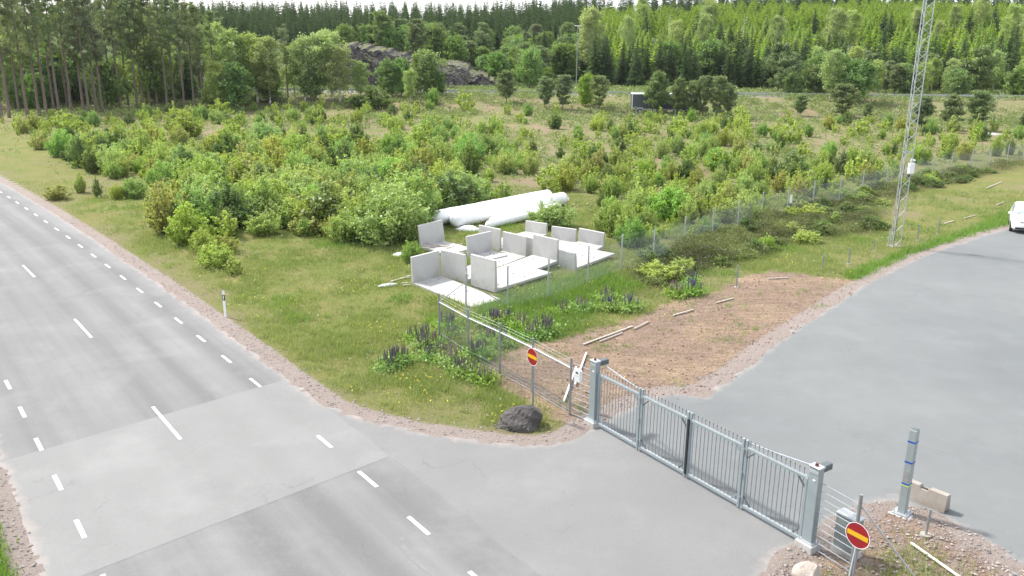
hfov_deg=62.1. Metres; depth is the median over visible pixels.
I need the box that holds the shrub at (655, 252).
[635,243,674,258]
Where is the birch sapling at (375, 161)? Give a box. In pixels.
[369,154,390,172]
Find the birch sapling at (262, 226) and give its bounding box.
[241,209,281,235]
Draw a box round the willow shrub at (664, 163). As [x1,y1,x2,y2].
[661,158,667,169]
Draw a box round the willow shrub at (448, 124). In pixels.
[441,116,453,130]
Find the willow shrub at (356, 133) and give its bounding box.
[343,120,370,147]
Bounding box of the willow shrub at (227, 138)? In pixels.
[209,128,239,159]
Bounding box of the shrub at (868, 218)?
[857,214,880,228]
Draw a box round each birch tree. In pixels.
[209,26,252,84]
[234,47,254,99]
[235,31,276,102]
[249,33,284,103]
[278,41,301,96]
[284,35,325,100]
[294,29,334,98]
[310,28,350,99]
[321,44,355,102]
[349,59,370,96]
[401,67,419,99]
[574,5,608,73]
[617,14,640,47]
[633,0,649,20]
[634,3,650,28]
[666,19,685,47]
[695,13,717,44]
[698,4,715,27]
[704,0,721,33]
[765,14,787,42]
[812,46,826,57]
[817,47,846,99]
[821,5,853,46]
[842,8,864,50]
[846,44,867,59]
[870,59,887,92]
[909,5,927,31]
[916,61,933,93]
[927,57,943,90]
[930,19,947,42]
[941,70,948,94]
[944,56,961,91]
[946,2,964,30]
[972,0,993,29]
[972,58,986,89]
[988,49,1008,88]
[999,2,1023,41]
[1019,13,1023,40]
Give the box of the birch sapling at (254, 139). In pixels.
[243,134,259,146]
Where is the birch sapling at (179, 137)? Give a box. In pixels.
[168,123,189,144]
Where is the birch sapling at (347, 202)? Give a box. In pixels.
[334,182,370,227]
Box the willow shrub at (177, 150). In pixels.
[161,142,204,177]
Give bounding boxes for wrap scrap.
[456,225,478,230]
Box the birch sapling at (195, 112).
[191,104,201,117]
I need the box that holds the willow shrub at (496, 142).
[490,132,510,150]
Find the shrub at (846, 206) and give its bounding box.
[839,201,858,211]
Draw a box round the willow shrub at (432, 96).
[424,87,441,104]
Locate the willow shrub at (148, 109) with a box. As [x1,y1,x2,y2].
[144,104,152,115]
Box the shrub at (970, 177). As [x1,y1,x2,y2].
[958,175,974,180]
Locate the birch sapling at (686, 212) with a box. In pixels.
[677,197,698,224]
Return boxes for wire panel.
[570,363,589,418]
[814,483,857,570]
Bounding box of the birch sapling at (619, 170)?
[610,158,629,183]
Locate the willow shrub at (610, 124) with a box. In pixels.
[607,117,614,131]
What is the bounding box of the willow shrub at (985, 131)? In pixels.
[976,124,991,140]
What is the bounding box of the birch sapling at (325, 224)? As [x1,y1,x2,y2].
[321,214,338,237]
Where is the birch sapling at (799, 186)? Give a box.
[789,174,809,199]
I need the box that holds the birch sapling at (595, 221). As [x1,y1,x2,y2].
[592,194,616,231]
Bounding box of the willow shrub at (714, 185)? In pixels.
[703,180,716,195]
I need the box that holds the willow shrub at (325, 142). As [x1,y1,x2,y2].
[317,134,330,149]
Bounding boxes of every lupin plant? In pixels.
[368,353,401,374]
[372,344,416,370]
[386,346,420,366]
[397,324,437,344]
[403,329,442,354]
[413,322,436,336]
[415,344,443,363]
[424,330,453,348]
[424,343,471,371]
[428,309,464,335]
[429,338,462,357]
[436,324,466,339]
[440,355,476,377]
[448,355,490,382]
[458,336,498,364]
[465,320,504,347]
[467,362,502,389]
[471,307,509,329]
[476,304,512,327]
[480,327,517,350]
[498,312,538,334]
[499,308,522,321]
[514,322,543,341]
[518,315,562,340]
[536,313,565,334]
[544,299,574,315]
[569,294,596,313]
[587,284,621,302]
[593,293,626,313]
[613,292,650,314]
[660,279,694,300]
[677,271,705,286]
[678,278,699,289]
[681,278,711,298]
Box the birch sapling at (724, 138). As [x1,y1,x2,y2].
[717,127,729,145]
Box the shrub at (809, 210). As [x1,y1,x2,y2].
[794,204,826,217]
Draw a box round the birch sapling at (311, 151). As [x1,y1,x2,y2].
[302,141,324,163]
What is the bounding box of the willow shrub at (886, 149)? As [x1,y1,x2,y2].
[881,142,892,154]
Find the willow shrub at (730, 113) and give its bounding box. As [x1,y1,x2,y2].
[725,109,735,126]
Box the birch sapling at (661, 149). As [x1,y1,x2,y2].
[655,137,671,158]
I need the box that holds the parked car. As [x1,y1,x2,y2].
[1008,201,1023,230]
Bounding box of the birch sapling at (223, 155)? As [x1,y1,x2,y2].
[214,150,230,162]
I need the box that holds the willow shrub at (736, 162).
[728,155,742,175]
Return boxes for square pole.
[888,427,919,520]
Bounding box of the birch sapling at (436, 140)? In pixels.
[427,134,450,158]
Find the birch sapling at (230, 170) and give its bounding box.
[228,152,257,182]
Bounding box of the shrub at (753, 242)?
[743,237,764,251]
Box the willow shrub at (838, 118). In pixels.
[835,114,841,123]
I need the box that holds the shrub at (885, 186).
[865,179,891,189]
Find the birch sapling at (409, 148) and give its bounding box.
[398,136,418,161]
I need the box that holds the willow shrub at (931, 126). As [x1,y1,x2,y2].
[926,118,938,134]
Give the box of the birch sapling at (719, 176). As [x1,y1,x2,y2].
[711,163,727,182]
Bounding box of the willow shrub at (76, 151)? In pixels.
[63,132,91,167]
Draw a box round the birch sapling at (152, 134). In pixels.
[142,122,160,141]
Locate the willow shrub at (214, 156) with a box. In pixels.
[199,151,229,167]
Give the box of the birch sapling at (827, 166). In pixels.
[816,157,834,178]
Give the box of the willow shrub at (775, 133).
[771,131,777,140]
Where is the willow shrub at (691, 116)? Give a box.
[687,107,696,121]
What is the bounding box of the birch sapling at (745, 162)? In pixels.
[735,151,762,175]
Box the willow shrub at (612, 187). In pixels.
[601,174,623,198]
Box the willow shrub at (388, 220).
[338,179,433,245]
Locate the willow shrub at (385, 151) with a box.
[382,145,391,156]
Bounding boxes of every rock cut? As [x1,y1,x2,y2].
[326,41,413,88]
[415,59,498,88]
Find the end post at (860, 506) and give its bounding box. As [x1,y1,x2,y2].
[848,494,914,575]
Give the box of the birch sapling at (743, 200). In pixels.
[723,187,766,222]
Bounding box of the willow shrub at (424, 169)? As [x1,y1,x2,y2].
[411,162,434,187]
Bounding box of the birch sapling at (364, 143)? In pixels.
[353,136,376,158]
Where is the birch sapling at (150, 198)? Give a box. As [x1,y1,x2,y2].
[143,192,152,205]
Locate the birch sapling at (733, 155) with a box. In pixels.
[730,144,743,158]
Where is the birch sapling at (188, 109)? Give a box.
[182,105,195,116]
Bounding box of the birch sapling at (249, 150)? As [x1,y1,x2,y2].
[239,140,266,162]
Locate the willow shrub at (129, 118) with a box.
[122,111,135,124]
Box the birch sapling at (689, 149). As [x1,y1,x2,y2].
[679,138,698,159]
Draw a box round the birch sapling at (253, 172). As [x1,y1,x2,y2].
[240,164,269,189]
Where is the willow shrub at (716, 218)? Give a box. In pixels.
[709,215,720,224]
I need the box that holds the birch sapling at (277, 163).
[270,146,296,169]
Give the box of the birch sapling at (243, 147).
[233,139,262,159]
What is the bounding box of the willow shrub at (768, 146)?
[766,141,773,151]
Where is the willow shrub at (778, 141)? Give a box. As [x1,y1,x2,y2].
[776,131,785,148]
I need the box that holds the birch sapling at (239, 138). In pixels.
[228,134,247,153]
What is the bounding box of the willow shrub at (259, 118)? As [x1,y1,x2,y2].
[255,114,263,123]
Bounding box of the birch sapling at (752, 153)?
[740,146,767,163]
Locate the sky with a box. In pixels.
[1,0,1012,18]
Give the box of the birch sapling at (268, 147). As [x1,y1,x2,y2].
[255,133,287,162]
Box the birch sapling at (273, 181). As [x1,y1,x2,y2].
[266,177,290,199]
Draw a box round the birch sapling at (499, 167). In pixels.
[489,148,517,173]
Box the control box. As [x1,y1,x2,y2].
[574,368,581,382]
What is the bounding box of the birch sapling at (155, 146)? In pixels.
[146,140,169,158]
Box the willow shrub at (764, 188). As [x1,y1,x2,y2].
[751,179,768,196]
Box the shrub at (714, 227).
[698,221,727,233]
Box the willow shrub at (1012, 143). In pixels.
[1005,137,1016,154]
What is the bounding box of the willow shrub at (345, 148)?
[332,136,358,167]
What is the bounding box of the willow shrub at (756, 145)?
[751,139,765,155]
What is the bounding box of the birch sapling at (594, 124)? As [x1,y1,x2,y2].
[588,114,606,130]
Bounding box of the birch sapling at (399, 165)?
[384,159,410,183]
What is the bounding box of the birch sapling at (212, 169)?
[197,156,231,185]
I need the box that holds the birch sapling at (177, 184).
[156,178,185,210]
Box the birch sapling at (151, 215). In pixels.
[142,201,156,224]
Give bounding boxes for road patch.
[0,379,388,575]
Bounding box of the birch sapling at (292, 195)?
[285,192,300,202]
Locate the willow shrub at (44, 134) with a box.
[39,130,47,140]
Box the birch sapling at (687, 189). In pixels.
[680,185,698,202]
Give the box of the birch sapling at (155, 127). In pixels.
[144,119,160,132]
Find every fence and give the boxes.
[438,282,572,414]
[465,142,1023,315]
[596,108,1019,126]
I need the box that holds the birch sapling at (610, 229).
[603,203,622,237]
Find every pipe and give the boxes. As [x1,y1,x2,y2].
[563,366,576,401]
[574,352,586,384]
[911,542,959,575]
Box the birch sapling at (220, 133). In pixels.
[207,124,230,150]
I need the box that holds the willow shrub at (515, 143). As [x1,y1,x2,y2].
[511,140,518,149]
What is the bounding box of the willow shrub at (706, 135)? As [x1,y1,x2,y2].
[697,128,710,146]
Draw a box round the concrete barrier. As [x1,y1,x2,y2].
[899,479,950,512]
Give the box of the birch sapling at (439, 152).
[432,140,449,165]
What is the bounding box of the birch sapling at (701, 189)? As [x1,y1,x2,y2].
[692,176,714,200]
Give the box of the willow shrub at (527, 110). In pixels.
[522,103,533,115]
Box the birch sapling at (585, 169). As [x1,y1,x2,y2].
[579,161,591,179]
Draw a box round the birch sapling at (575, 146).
[571,140,582,154]
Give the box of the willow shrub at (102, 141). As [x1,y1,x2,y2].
[70,129,111,151]
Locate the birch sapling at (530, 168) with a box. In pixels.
[520,150,539,174]
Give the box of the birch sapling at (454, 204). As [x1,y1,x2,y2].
[436,186,457,209]
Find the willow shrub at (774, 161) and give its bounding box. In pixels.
[765,155,781,178]
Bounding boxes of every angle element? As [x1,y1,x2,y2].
[410,250,499,306]
[417,220,466,253]
[440,249,470,282]
[466,231,506,258]
[471,254,550,292]
[479,225,502,251]
[494,231,527,265]
[497,234,558,274]
[502,220,547,238]
[527,237,568,256]
[551,226,576,244]
[551,249,614,270]
[560,228,604,252]
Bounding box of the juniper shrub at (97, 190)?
[91,176,102,196]
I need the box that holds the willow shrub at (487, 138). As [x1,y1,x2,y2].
[478,133,493,153]
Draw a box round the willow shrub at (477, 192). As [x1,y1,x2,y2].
[459,173,479,203]
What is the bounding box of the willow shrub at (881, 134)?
[876,129,886,139]
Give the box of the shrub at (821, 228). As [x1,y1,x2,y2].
[808,220,835,235]
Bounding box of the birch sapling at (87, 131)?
[83,126,100,135]
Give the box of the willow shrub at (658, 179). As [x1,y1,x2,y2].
[654,172,663,186]
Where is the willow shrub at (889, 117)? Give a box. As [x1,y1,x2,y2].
[883,112,893,126]
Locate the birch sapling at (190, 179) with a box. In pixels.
[184,166,195,187]
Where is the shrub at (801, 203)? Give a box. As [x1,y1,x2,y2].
[789,196,815,206]
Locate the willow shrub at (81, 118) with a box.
[77,116,84,124]
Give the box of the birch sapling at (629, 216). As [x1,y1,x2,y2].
[614,202,637,232]
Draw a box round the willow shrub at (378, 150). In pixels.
[369,144,380,153]
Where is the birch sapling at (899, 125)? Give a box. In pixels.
[894,114,913,130]
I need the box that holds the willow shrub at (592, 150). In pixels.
[585,142,602,160]
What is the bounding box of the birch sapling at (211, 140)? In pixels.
[200,132,222,156]
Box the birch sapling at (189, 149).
[186,145,202,155]
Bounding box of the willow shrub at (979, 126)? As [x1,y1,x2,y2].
[975,121,984,130]
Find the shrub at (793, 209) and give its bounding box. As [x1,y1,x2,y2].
[779,206,799,216]
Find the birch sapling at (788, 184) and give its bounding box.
[784,170,813,196]
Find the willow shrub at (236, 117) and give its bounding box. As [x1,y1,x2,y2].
[233,112,241,123]
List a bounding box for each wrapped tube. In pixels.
[431,190,551,223]
[449,192,567,227]
[485,207,547,227]
[489,203,560,219]
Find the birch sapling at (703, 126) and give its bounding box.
[696,118,710,135]
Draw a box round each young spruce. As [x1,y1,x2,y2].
[606,22,612,34]
[608,28,614,43]
[610,46,618,69]
[612,32,619,49]
[613,36,620,54]
[613,49,620,70]
[616,35,628,56]
[618,35,627,58]
[634,21,639,40]
[643,33,651,51]
[646,29,654,48]
[649,44,657,72]
[655,27,665,44]
[684,25,692,46]
[724,23,732,40]
[731,26,736,43]
[735,24,742,36]
[748,23,754,37]
[752,27,759,45]
[753,33,758,50]
[756,29,764,48]
[758,15,770,36]
[760,43,766,60]
[782,29,789,42]
[789,33,794,51]
[793,19,801,36]
[795,21,803,35]
[796,27,802,41]
[799,31,809,54]
[806,27,814,49]
[811,30,820,44]
[832,35,838,48]
[853,26,867,49]
[858,15,869,36]
[863,20,871,38]
[865,18,873,32]
[865,31,874,48]
[871,22,880,38]
[871,25,880,44]
[871,29,882,49]
[885,41,891,58]
[886,22,895,43]
[888,24,900,47]
[890,29,906,53]
[894,38,902,55]
[900,33,910,54]
[903,21,913,41]
[903,24,912,43]
[906,45,913,62]
[908,30,917,49]
[909,46,917,62]
[919,24,929,42]
[919,34,928,50]
[923,18,931,34]
[924,32,935,53]
[932,34,944,56]
[939,23,951,44]
[941,36,949,57]
[942,39,955,57]
[949,23,956,39]
[953,23,962,46]
[955,29,964,47]
[955,29,968,53]
[956,28,970,50]
[962,33,971,55]
[968,29,974,46]
[969,42,976,57]
[971,34,981,51]
[973,23,983,43]
[973,30,985,48]
[977,20,986,33]
[986,18,997,37]
[987,27,999,48]
[997,27,1006,44]
[1016,44,1023,65]
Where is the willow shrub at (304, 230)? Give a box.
[294,216,312,235]
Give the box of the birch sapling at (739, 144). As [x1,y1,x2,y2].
[731,133,747,154]
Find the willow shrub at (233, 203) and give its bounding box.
[207,180,262,229]
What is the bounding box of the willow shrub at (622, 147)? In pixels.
[610,137,626,153]
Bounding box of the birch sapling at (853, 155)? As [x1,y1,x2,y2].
[846,143,859,165]
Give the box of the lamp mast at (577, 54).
[574,25,580,86]
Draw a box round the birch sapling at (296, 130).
[281,126,301,138]
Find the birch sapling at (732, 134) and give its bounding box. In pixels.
[728,126,746,144]
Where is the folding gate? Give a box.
[584,358,832,554]
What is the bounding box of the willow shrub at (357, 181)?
[344,172,385,200]
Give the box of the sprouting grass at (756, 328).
[506,276,856,414]
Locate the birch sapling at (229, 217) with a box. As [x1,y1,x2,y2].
[226,208,238,236]
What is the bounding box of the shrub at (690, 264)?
[670,256,695,272]
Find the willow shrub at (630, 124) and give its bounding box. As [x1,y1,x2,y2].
[625,119,638,136]
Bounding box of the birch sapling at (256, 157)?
[246,150,277,172]
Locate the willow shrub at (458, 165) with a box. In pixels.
[452,160,465,172]
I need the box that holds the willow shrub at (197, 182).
[184,170,236,197]
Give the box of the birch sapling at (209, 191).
[203,183,224,198]
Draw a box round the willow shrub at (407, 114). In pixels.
[403,110,412,119]
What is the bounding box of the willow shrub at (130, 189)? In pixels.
[118,176,149,198]
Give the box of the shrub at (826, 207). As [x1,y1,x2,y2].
[821,206,841,213]
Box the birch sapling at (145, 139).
[130,127,153,157]
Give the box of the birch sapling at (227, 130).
[215,124,242,140]
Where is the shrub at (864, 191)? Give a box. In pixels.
[855,185,876,193]
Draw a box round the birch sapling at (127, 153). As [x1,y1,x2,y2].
[110,148,134,160]
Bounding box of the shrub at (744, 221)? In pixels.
[733,216,762,231]
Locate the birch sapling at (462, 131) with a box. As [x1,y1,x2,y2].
[454,124,476,138]
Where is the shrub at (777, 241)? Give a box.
[772,236,785,243]
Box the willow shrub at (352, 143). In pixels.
[327,133,356,163]
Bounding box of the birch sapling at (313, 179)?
[277,166,320,186]
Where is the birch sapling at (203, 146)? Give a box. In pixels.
[185,141,207,155]
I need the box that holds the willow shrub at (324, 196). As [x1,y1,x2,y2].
[295,178,364,227]
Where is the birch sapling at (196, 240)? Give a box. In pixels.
[187,226,220,253]
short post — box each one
[734,265,738,287]
[919,509,931,538]
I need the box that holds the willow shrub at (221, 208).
[214,201,229,233]
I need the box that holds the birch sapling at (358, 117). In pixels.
[349,107,362,123]
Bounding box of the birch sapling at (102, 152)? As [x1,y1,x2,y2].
[84,144,105,171]
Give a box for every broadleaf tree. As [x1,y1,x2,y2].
[0,23,16,60]
[0,35,22,94]
[0,61,19,105]
[5,78,28,107]
[9,42,40,78]
[11,26,44,76]
[18,72,54,108]
[22,47,78,104]
[41,65,76,97]
[65,53,86,99]
[70,75,91,101]
[79,52,108,77]
[80,58,130,107]
[108,54,121,60]
[109,59,131,98]
[110,57,131,89]
[116,28,137,59]
[124,49,179,101]
[125,59,139,89]
[132,30,170,84]
[163,45,182,85]
[168,48,184,85]
[177,75,198,93]
[185,23,207,82]
[200,19,229,66]
[200,81,216,104]
[202,45,220,76]
[202,58,228,103]
[209,60,254,109]
[255,68,284,100]
[295,61,325,99]
[333,23,356,43]
[356,23,368,42]
[371,58,400,95]
[377,24,398,45]
[380,27,402,49]
[389,56,412,95]
[397,24,408,49]
[401,33,408,50]
[404,29,423,52]
[407,48,447,93]
[420,23,448,58]
[421,35,442,57]
[432,71,446,92]
[438,34,469,60]
[441,31,449,58]
[469,46,490,66]
[473,53,489,71]
[483,51,511,78]
[495,44,510,59]
[501,34,515,44]
[502,36,511,45]
[503,24,521,37]
[504,37,530,60]
[505,46,532,81]
[509,34,531,43]
[511,46,545,87]
[535,32,551,50]
[541,31,554,48]
[543,67,553,81]
[546,40,578,76]
[557,34,576,42]
[568,43,580,67]
[575,72,593,105]
[598,33,613,50]
[650,38,682,71]
[696,38,733,76]
[781,69,803,92]
[800,51,840,92]
[800,57,811,87]
[834,56,880,100]
[835,53,854,88]
[895,63,922,93]
[943,68,973,92]
[944,70,975,94]
[984,67,1000,90]
[1001,75,1023,94]
[1004,65,1023,94]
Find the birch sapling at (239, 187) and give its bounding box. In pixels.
[232,180,248,198]
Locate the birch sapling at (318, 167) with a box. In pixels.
[312,161,329,173]
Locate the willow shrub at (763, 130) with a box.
[756,121,768,136]
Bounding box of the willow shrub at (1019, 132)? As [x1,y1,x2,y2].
[1012,124,1023,138]
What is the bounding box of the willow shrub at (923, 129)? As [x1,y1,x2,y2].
[920,125,927,135]
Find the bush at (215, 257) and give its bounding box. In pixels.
[194,239,234,268]
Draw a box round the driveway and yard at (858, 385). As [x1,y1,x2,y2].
[599,228,1023,563]
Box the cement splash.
[886,493,915,506]
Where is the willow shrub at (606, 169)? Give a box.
[600,162,614,181]
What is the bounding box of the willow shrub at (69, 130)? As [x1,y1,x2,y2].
[62,124,75,135]
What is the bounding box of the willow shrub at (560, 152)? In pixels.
[555,145,565,157]
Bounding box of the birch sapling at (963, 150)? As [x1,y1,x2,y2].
[955,138,974,159]
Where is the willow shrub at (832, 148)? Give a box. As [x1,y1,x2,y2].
[819,138,838,158]
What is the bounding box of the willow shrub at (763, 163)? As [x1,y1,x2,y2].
[752,152,768,167]
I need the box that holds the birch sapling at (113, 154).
[95,141,133,168]
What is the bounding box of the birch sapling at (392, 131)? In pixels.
[387,122,408,136]
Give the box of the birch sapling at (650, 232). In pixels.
[641,223,661,246]
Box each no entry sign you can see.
[527,348,537,405]
[845,522,869,575]
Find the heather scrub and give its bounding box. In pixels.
[627,152,1023,286]
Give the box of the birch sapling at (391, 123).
[384,114,401,129]
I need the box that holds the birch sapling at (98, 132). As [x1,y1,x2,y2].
[93,125,104,140]
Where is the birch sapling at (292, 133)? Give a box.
[284,127,301,138]
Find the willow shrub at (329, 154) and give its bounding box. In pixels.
[324,144,334,165]
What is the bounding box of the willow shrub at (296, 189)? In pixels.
[276,173,323,199]
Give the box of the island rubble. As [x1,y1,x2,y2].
[774,499,1023,575]
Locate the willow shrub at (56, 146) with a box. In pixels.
[43,128,71,156]
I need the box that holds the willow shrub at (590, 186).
[584,174,597,192]
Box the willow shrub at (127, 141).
[108,135,136,152]
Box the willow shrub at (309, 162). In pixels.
[303,161,330,172]
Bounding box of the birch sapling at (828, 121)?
[821,113,835,129]
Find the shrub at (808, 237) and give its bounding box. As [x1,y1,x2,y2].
[792,229,822,243]
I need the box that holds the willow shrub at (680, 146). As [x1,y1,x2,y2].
[672,137,687,155]
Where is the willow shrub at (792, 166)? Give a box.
[778,158,802,183]
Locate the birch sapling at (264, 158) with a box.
[258,152,277,177]
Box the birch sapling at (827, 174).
[807,157,834,186]
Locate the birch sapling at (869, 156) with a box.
[857,145,875,169]
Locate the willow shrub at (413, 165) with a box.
[398,156,422,181]
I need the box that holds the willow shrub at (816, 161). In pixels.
[810,155,823,167]
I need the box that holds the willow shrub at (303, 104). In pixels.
[299,100,307,111]
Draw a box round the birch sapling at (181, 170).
[170,150,207,186]
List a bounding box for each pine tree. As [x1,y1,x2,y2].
[0,0,22,111]
[0,0,37,117]
[0,5,12,117]
[0,15,6,119]
[13,0,42,115]
[15,0,30,27]
[17,0,49,114]
[29,0,59,110]
[29,0,63,112]
[43,0,77,111]
[44,0,69,107]
[47,3,67,45]
[59,1,91,111]
[61,0,93,109]
[70,0,101,111]
[77,0,106,111]
[89,0,115,105]
[91,1,108,41]
[93,0,128,105]
[101,6,116,53]
[106,0,131,105]
[115,0,144,105]
[118,2,131,29]
[123,0,151,105]
[131,0,154,104]
[139,0,164,103]
[144,0,171,103]
[155,0,178,104]
[163,0,190,107]
[175,2,199,105]
[182,4,210,103]
[185,2,202,88]
[196,9,219,76]
[212,11,225,47]
[277,23,291,97]
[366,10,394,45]
[393,18,406,25]
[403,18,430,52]
[435,22,450,35]
[454,22,467,35]
[460,35,468,40]
[463,40,477,65]
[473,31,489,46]
[474,22,493,36]
[486,33,495,50]
[493,70,516,100]
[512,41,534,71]
[520,31,533,44]
[527,23,543,44]
[535,75,556,107]
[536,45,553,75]
[551,36,573,47]
[552,74,574,109]
[557,22,575,36]
[588,74,611,105]
[641,70,670,114]
[667,78,690,112]
[683,79,701,111]
[692,74,711,116]
[709,75,730,115]
[718,82,739,114]
[761,41,802,90]
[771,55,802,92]
[781,51,806,79]
[790,94,809,112]
[805,62,823,85]
[807,63,824,92]
[828,82,861,113]
[859,50,880,75]
[862,103,874,116]
[878,60,900,93]
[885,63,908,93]
[908,95,937,126]
[918,52,941,88]
[930,71,942,89]
[939,93,966,125]
[959,63,969,74]
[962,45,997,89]
[963,90,997,124]
[979,71,992,89]
[998,71,1010,88]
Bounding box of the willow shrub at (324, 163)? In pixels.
[316,159,332,172]
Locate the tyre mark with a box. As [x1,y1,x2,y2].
[399,537,438,575]
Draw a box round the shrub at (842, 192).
[833,188,851,197]
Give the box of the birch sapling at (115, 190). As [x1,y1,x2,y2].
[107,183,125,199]
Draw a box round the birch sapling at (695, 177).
[687,162,706,188]
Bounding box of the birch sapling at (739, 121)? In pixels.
[732,115,747,129]
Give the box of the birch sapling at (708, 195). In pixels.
[706,187,721,209]
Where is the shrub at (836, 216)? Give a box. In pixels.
[827,211,841,223]
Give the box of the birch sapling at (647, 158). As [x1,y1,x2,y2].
[644,151,656,170]
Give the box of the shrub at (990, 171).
[980,167,999,172]
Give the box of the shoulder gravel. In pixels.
[0,217,1023,575]
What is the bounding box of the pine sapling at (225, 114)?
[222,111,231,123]
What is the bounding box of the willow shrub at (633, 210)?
[620,200,635,215]
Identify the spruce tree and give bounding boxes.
[175,51,198,99]
[350,13,361,42]
[365,3,377,43]
[393,13,404,50]
[492,26,501,48]
[521,16,528,31]
[540,27,549,52]
[550,17,560,47]
[555,46,572,80]
[565,24,574,45]
[572,48,587,78]
[582,32,602,81]
[596,40,610,77]
[598,33,614,81]
[599,37,616,83]
[601,46,617,84]
[614,48,628,84]
[615,43,626,76]
[620,44,635,82]
[625,38,646,86]
[626,37,640,73]
[637,38,646,73]
[637,46,649,83]
[639,40,653,85]
[641,12,653,42]
[646,36,667,80]
[661,39,677,86]
[666,53,678,85]
[675,34,684,65]
[675,35,688,77]
[679,48,692,85]
[680,40,697,75]
[686,47,701,83]
[687,36,694,60]
[691,11,700,41]
[699,52,710,77]
[708,45,721,79]
[713,43,726,75]
[715,18,726,44]
[721,46,738,87]
[727,25,734,48]
[730,28,745,76]
[731,49,746,86]
[734,31,749,66]
[734,35,750,76]
[740,33,758,85]
[740,44,756,87]
[749,47,765,87]
[758,45,769,75]
[761,42,776,86]
[762,39,772,70]
[798,45,806,87]
[800,30,810,61]
[810,9,819,33]
[816,34,822,51]
[824,36,830,50]
[836,32,846,49]
[842,39,848,53]
[871,41,881,87]
[875,25,888,50]
[876,45,883,59]
[878,8,888,39]
[878,41,889,85]
[883,10,895,43]
[888,42,896,58]
[889,44,899,62]
[895,42,906,63]
[898,48,906,62]
[912,10,924,36]
[914,48,923,66]
[928,33,940,57]
[936,44,943,88]
[940,41,956,82]
[943,40,952,68]
[957,34,970,60]
[959,46,971,89]
[963,8,975,37]
[985,3,1001,33]
[995,44,1006,87]
[996,31,1004,50]
[1000,46,1008,88]
[1002,26,1016,67]
[1004,39,1021,72]
[1012,23,1021,56]
[1016,110,1023,127]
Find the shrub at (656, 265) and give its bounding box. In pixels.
[631,259,684,281]
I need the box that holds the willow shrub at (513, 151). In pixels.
[503,147,520,162]
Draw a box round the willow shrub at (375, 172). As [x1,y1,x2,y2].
[366,164,385,186]
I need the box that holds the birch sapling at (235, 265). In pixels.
[223,255,242,274]
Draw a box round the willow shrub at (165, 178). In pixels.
[150,175,182,196]
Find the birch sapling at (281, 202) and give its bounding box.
[269,191,286,209]
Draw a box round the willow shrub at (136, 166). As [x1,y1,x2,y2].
[130,156,145,172]
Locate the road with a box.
[0,182,540,575]
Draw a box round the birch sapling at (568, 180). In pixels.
[552,162,577,190]
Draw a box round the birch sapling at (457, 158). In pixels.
[449,149,463,164]
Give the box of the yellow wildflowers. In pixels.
[200,252,850,422]
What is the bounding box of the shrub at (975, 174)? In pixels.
[967,169,978,176]
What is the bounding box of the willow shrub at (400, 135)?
[390,129,403,140]
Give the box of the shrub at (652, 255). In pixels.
[639,250,663,263]
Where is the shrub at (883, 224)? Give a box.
[867,218,890,230]
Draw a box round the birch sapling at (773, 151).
[770,139,781,155]
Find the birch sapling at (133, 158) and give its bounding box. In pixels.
[126,153,138,169]
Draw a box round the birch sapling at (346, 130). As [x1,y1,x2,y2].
[336,123,349,140]
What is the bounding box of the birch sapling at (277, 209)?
[262,198,284,226]
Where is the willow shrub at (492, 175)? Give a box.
[482,168,494,181]
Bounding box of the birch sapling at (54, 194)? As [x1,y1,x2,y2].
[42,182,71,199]
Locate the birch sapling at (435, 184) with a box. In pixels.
[410,171,448,205]
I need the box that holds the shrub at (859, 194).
[851,190,871,200]
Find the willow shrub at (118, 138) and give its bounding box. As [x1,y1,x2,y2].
[107,131,125,144]
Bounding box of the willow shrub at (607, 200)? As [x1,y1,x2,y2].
[597,196,622,225]
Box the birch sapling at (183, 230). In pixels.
[163,200,208,245]
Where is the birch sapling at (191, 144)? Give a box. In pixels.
[186,137,203,152]
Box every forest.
[63,0,581,46]
[550,0,1023,19]
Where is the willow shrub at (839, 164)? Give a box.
[832,148,850,174]
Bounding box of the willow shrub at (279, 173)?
[271,161,296,180]
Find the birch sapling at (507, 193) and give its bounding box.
[498,180,512,198]
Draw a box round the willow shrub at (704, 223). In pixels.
[701,215,709,225]
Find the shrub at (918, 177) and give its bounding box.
[910,174,923,184]
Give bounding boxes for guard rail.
[251,88,1023,96]
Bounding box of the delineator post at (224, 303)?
[222,290,226,316]
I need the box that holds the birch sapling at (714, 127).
[706,116,719,134]
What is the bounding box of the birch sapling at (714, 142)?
[707,132,720,151]
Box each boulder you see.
[493,405,542,432]
[791,561,821,575]
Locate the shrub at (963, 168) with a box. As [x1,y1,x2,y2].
[957,165,969,173]
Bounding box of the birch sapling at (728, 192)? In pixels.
[716,181,738,201]
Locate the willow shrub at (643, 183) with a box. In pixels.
[628,169,649,191]
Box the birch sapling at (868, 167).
[858,159,874,179]
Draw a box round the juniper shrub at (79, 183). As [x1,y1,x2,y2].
[72,172,86,192]
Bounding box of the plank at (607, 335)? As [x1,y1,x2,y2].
[583,326,632,344]
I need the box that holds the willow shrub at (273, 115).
[270,110,281,121]
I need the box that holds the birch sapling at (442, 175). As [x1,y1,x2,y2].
[434,163,459,181]
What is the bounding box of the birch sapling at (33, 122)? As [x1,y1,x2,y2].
[24,111,39,128]
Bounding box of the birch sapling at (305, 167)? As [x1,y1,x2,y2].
[300,157,317,176]
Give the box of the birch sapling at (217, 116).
[208,108,224,123]
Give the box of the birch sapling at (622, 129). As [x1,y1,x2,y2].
[616,119,627,138]
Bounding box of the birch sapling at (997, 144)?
[990,135,1004,155]
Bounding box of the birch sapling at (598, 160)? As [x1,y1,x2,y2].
[586,149,606,172]
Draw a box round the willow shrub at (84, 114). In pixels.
[79,109,87,118]
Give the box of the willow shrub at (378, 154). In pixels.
[364,148,386,162]
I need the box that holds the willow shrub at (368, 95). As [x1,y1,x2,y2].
[346,85,396,107]

